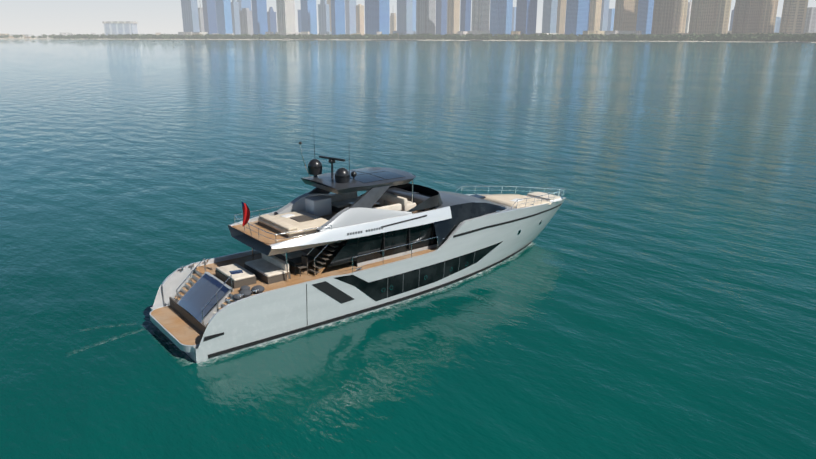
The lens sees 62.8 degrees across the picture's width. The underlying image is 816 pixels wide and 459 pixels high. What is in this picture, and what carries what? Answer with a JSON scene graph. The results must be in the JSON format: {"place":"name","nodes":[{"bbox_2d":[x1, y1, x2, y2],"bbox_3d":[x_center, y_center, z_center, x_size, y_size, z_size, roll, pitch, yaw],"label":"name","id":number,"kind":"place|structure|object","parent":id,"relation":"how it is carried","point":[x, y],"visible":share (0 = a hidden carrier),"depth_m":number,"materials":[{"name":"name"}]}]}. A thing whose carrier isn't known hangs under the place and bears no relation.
{"place":"outdoors","nodes":[
{"label":"outdoors","id":0,"kind":"place"},
{"bbox_2d":[0,39,815,458],"bbox_3d":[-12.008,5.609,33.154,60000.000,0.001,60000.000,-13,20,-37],"label":"water","id":1,"kind":"structure","parent":0,"point":[648,291],"depth_m":48.23,"materials":[{"name":"teal liquid"}]},
{"bbox_2d":[76,244,531,364],"bbox_3d":[-3.293,3.561,40.178,31.150,0.001,8.197,-13,20,-37],"label":"hull foam","id":2,"kind":"object","parent":1,"relation":"on","point":[299,334],"visible":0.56,"depth_m":34.50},
{"bbox_2d":[150,124,565,362],"bbox_3d":[0.005,-1.562,41.019,30.700,11.180,6.683,-13,20,-37],"label":"yacht","id":3,"kind":"object","parent":1,"relation":"on","point":[320,255],"visible":0.96,"depth_m":36.40,"materials":[{"name":"silver metal"}]},
{"bbox_2d":[300,39,810,42],"bbox_3d":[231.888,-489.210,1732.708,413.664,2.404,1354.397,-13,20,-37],"label":"breakwater","id":4,"kind":"object","parent":1,"relation":"in","point":[482,40],"visible":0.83,"depth_m":1614.50,"materials":[{"name":"silver stone"}]},
{"bbox_2d":[0,35,815,42],"bbox_3d":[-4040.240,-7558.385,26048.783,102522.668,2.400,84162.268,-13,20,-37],"label":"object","id":5,"kind":"structure","parent":0,"point":[431,39],"depth_m":1894.98,"materials":[{"name":"grey"}]},
{"bbox_2d":[0,0,815,39],"bbox_3d":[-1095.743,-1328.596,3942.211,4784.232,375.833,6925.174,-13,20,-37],"label":"buildings","id":6,"kind":"structure","parent":5,"relation":"on","point":[587,17],"depth_m":2206.08,"materials":[{"name":"grey glass"}]},
{"bbox_2d":[0,33,815,41],"bbox_3d":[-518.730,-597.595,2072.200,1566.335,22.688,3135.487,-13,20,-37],"label":"shore trees","id":7,"kind":"object","parent":5,"relation":"on","point":[780,37],"visible":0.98,"depth_m":1888.76,"materials":[{"name":"green plant"}]},
{"bbox_2d":[0,0,815,34],"label":"sky","id":8,"kind":"structure","parent":0,"point":[35,17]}
]}

